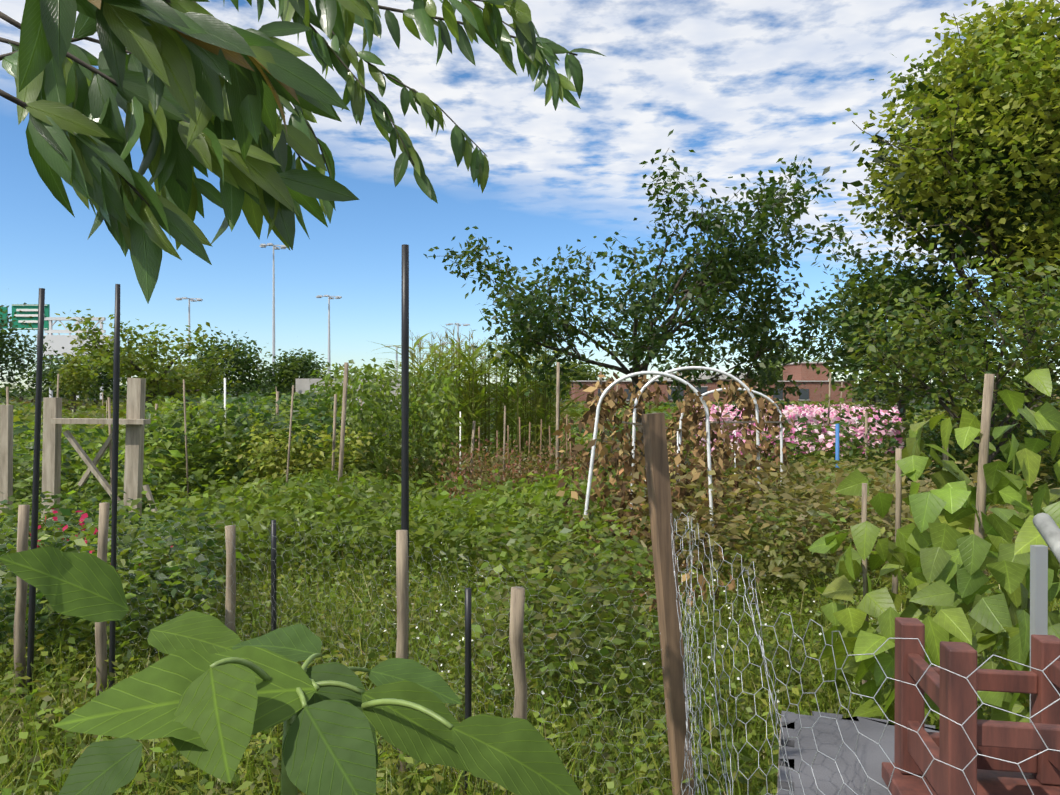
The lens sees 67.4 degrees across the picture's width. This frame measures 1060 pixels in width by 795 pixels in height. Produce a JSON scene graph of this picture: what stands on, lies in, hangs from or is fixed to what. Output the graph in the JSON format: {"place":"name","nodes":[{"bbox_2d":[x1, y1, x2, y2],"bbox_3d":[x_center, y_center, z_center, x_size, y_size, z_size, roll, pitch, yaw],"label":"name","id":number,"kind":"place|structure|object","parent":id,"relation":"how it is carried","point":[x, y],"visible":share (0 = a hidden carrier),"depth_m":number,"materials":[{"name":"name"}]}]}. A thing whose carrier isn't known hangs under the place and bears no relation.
{"place":"outdoors","nodes":[
{"label":"outdoors","id":0,"kind":"place"},
{"bbox_2d":[0,546,581,794],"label":"leaves","id":1,"kind":"object","parent":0,"point":[192,705],"depth_m":0.90,"materials":[{"name":"green plant"}]},
{"bbox_2d":[2,0,604,302],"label":"tree branch","id":2,"kind":"object","parent":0,"point":[217,85],"visible":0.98,"depth_m":1.04,"materials":[{"name":"green plant"}]},
{"bbox_2d":[0,0,577,206],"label":"twigs","id":3,"kind":"object","parent":2,"relation":"on","point":[4,94],"visible":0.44,"depth_m":1.18,"materials":[{"name":"brown wood"}]},
{"bbox_2d":[296,379,411,408],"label":"building","id":4,"kind":"structure","parent":0,"point":[302,386],"depth_m":52.21,"materials":[{"name":"concrete"}]},
{"bbox_2d":[0,393,1058,790],"bbox_3d":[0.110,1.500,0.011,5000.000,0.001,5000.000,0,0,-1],"label":"ground","id":5,"kind":"structure","parent":0,"point":[554,425],"depth_m":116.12,"materials":[{"name":"green plant"}]},
{"bbox_2d":[73,383,75,411],"bbox_3d":[-22.647,0.158,39.540,0.116,2.160,0.134,0,0,-1],"label":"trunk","id":6,"kind":"object","parent":5,"relation":"on","point":[74,403],"visible":0.33,"depth_m":39.51,"materials":[{"name":"brown plant"}]},
{"bbox_2d":[43,317,113,399],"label":"gantry","id":7,"kind":"object","parent":5,"relation":"on","point":[58,342],"visible":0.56,"depth_m":117.81,"materials":[{"name":"grey metal"}]},
{"bbox_2d":[0,304,49,329],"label":"signs","id":8,"kind":"object","parent":7,"relation":"attached to","point":[32,306],"visible":0.47,"depth_m":118.26,"materials":[{"name":"teal metal"}]},
{"bbox_2d":[14,305,46,328],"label":"sign text","id":9,"kind":"object","parent":8,"relation":"attached to","point":[27,315],"visible":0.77,"depth_m":118.05,"materials":[{"name":"white paint"}]},
{"bbox_2d":[0,378,157,536],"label":"wooden fence","id":10,"kind":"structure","parent":5,"relation":"on","point":[135,421],"depth_m":6.49,"materials":[{"name":"grey wood"}]},
{"bbox_2d":[81,317,227,416],"bbox_3d":[-6.863,0.008,14.315,2.351,2.817,2.178,0,1,43],"label":"wood","id":11,"kind":"object","parent":5,"relation":"on","point":[165,372],"visible":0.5,"depth_m":14.04,"materials":[{"name":"brown plant"}]},
{"bbox_2d":[176,297,202,361],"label":"mast","id":12,"kind":"object","parent":5,"relation":"on","point":[193,300],"visible":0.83,"depth_m":227.66,"materials":[{"name":"silver metal"}]},
{"bbox_2d":[26,244,471,793],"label":"black metal poles","id":13,"kind":"object","parent":5,"relation":"on","point":[405,431],"visible":0.6,"depth_m":3.21,"materials":[{"name":"black metal"}]},
{"bbox_2d":[260,243,286,369],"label":"mast","id":14,"kind":"object","parent":5,"relation":"on","point":[275,247],"visible":0.88,"depth_m":188.44,"materials":[{"name":"silver metal"}]},
{"bbox_2d":[316,295,341,376],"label":"mast","id":15,"kind":"object","parent":5,"relation":"on","point":[329,298],"visible":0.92,"depth_m":238.40,"materials":[{"name":"silver metal"}]},
{"bbox_2d":[0,518,672,794],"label":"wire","id":16,"kind":"object","parent":5,"relation":"on","point":[387,624],"visible":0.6,"depth_m":2.73,"materials":[{"name":"grey"}]},
{"bbox_2d":[224,378,460,476],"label":"white stakes","id":17,"kind":"object","parent":5,"relation":"on","point":[225,413],"visible":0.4,"depth_m":8.92,"materials":[{"name":"paint"}]},
{"bbox_2d":[384,346,398,376],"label":"mast","id":18,"kind":"object","parent":5,"relation":"on","point":[396,356],"visible":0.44,"depth_m":328.50,"materials":[{"name":"silver metal"}]},
{"bbox_2d":[6,362,867,511],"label":"stakes","id":19,"kind":"object","parent":5,"relation":"on","point":[343,419],"visible":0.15,"depth_m":8.26,"materials":[{"name":"brown wood"}]},
{"bbox_2d":[446,323,469,347],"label":"mast","id":20,"kind":"object","parent":5,"relation":"on","point":[457,324],"visible":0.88,"depth_m":299.08,"materials":[{"name":"silver metal"}]},
{"bbox_2d":[13,374,994,793],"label":"stakes","id":21,"kind":"object","parent":5,"relation":"on","point":[515,632],"visible":0.42,"depth_m":3.13,"materials":[{"name":"brown wood"}]},
{"bbox_2d":[478,414,572,483],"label":"wooden stakes","id":22,"kind":"object","parent":5,"relation":"on","point":[567,423],"visible":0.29,"depth_m":10.43,"materials":[{"name":"brown wood"}]},
{"bbox_2d":[0,323,1059,794],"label":"vegetation","id":23,"kind":"object","parent":5,"relation":"on","point":[510,525],"visible":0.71,"depth_m":4.76,"materials":[{"name":"green plant"}]},
{"bbox_2d":[28,403,904,730],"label":"flowers","id":24,"kind":"object","parent":23,"relation":"on","point":[792,411],"visible":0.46,"depth_m":11.48,"materials":[{"name":"pink plant"}]},
{"bbox_2d":[711,445,748,470],"bbox_3d":[2.645,0.810,10.561,0.420,0.320,0.400,0,0,-1],"label":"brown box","id":25,"kind":"object","parent":23,"relation":"on","point":[732,455],"depth_m":10.36,"materials":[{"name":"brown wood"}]},
{"bbox_2d":[0,0,1059,463],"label":"tree leaves","id":26,"kind":"object","parent":5,"relation":"on","point":[1008,80],"visible":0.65,"depth_m":13.80,"materials":[{"name":"green plant"}]},
{"bbox_2d":[450,150,876,467],"bbox_3d":[2.058,-1.174,11.728,6.639,5.222,4.068,0,0,-14],"label":"wood","id":27,"kind":"object","parent":5,"relation":"on","point":[622,368],"visible":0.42,"depth_m":11.64,"materials":[{"name":"brown plant"}]},
{"bbox_2d":[641,413,694,794],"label":"tall post","id":28,"kind":"object","parent":5,"relation":"on","point":[657,475],"visible":1,"depth_m":2.24,"materials":[{"name":"brown wood"}]},
{"bbox_2d":[552,372,794,622],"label":"dry vines","id":29,"kind":"object","parent":5,"relation":"on","point":[744,400],"visible":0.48,"depth_m":5.89,"materials":[{"name":"brown plant"}]},
{"bbox_2d":[581,366,782,556],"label":"hoops","id":30,"kind":"object","parent":5,"relation":"on","point":[646,385],"visible":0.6,"depth_m":5.63,"materials":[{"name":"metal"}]},
{"bbox_2d":[594,418,783,430],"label":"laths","id":31,"kind":"object","parent":30,"relation":"attached to","point":[624,422],"visible":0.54,"depth_m":6.29,"materials":[{"name":"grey wood"}]},
{"bbox_2d":[569,363,851,402],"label":"brick building","id":32,"kind":"structure","parent":5,"relation":"on","point":[800,372],"depth_m":82.63,"materials":[{"name":"red brick"}]},
{"bbox_2d":[573,362,844,386],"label":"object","id":33,"kind":"structure","parent":32,"relation":"attached to","point":[704,376],"depth_m":82.81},
{"bbox_2d":[777,718,780,794],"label":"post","id":34,"kind":"object","parent":5,"relation":"on","point":[778,761],"visible":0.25,"depth_m":1.60,"materials":[{"name":"grey plastic"}]},
{"bbox_2d":[778,711,938,794],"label":"plastic crate","id":35,"kind":"object","parent":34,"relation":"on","point":[871,756],"visible":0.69,"depth_m":1.58,"materials":[{"name":"grey plastic"}]},
{"bbox_2d":[882,617,1059,794],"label":"wooden fence","id":36,"kind":"object","parent":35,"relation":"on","point":[952,696],"visible":0.96,"depth_m":1.38,"materials":[{"name":"paint"}]},
{"bbox_2d":[835,424,838,467],"bbox_3d":[3.314,0.864,8.575,0.041,1.160,0.041,0,0,21],"label":"blue stake","id":37,"kind":"object","parent":5,"relation":"on","point":[836,441],"visible":0.35,"depth_m":8.56,"materials":[{"name":"blue paint"}]},
{"bbox_2d":[671,512,1059,794],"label":"wire","id":38,"kind":"object","parent":5,"relation":"on","point":[699,666],"visible":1,"depth_m":1.32,"materials":[{"name":"grey metal"}]},
{"bbox_2d":[1033,513,1059,562],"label":"pipe","id":39,"kind":"object","parent":38,"relation":"attached to","point":[1046,526],"visible":1,"depth_m":1.70,"materials":[{"name":"white plastic"}]},
{"bbox_2d":[833,285,947,422],"bbox_3d":[9.431,-0.785,19.796,3.931,4.352,1.967,0,0,-1],"label":"wood","id":40,"kind":"object","parent":5,"relation":"on","point":[899,405],"visible":0.1,"depth_m":19.95,"materials":[{"name":"brown plant"}]},
{"bbox_2d":[808,368,1059,728],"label":"vegetation","id":41,"kind":"object","parent":5,"relation":"on","point":[942,555],"visible":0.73,"depth_m":2.84,"materials":[{"name":"green plant"}]},
{"bbox_2d":[820,245,1059,462],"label":"wood","id":42,"kind":"object","parent":5,"relation":"on","point":[954,415],"visible":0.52,"depth_m":9.52,"materials":[{"name":"brown plant"}]},
{"bbox_2d":[852,0,1059,434],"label":"tree","id":43,"kind":"object","parent":5,"relation":"on","point":[960,273],"visible":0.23,"depth_m":17.52,"materials":[{"name":"brown plant"}]},
{"bbox_2d":[1030,545,1047,722],"bbox_3d":[1.234,0.923,1.931,0.030,1.128,0.020,0,0,-1],"label":"grey post","id":44,"kind":"object","parent":5,"relation":"on","point":[1038,589],"visible":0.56,"depth_m":1.92,"materials":[{"name":"grey metal"}]},
{"bbox_2d":[0,0,1059,392],"label":"sky","id":45,"kind":"structure","parent":0,"point":[745,86],"materials":[{"name":"blue"}]},
{"bbox_2d":[598,387,808,399],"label":"building windows","id":46,"kind":"structure","parent":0,"point":[804,395],"depth_m":82.34,"materials":[{"name":"grey glass"}]}
]}

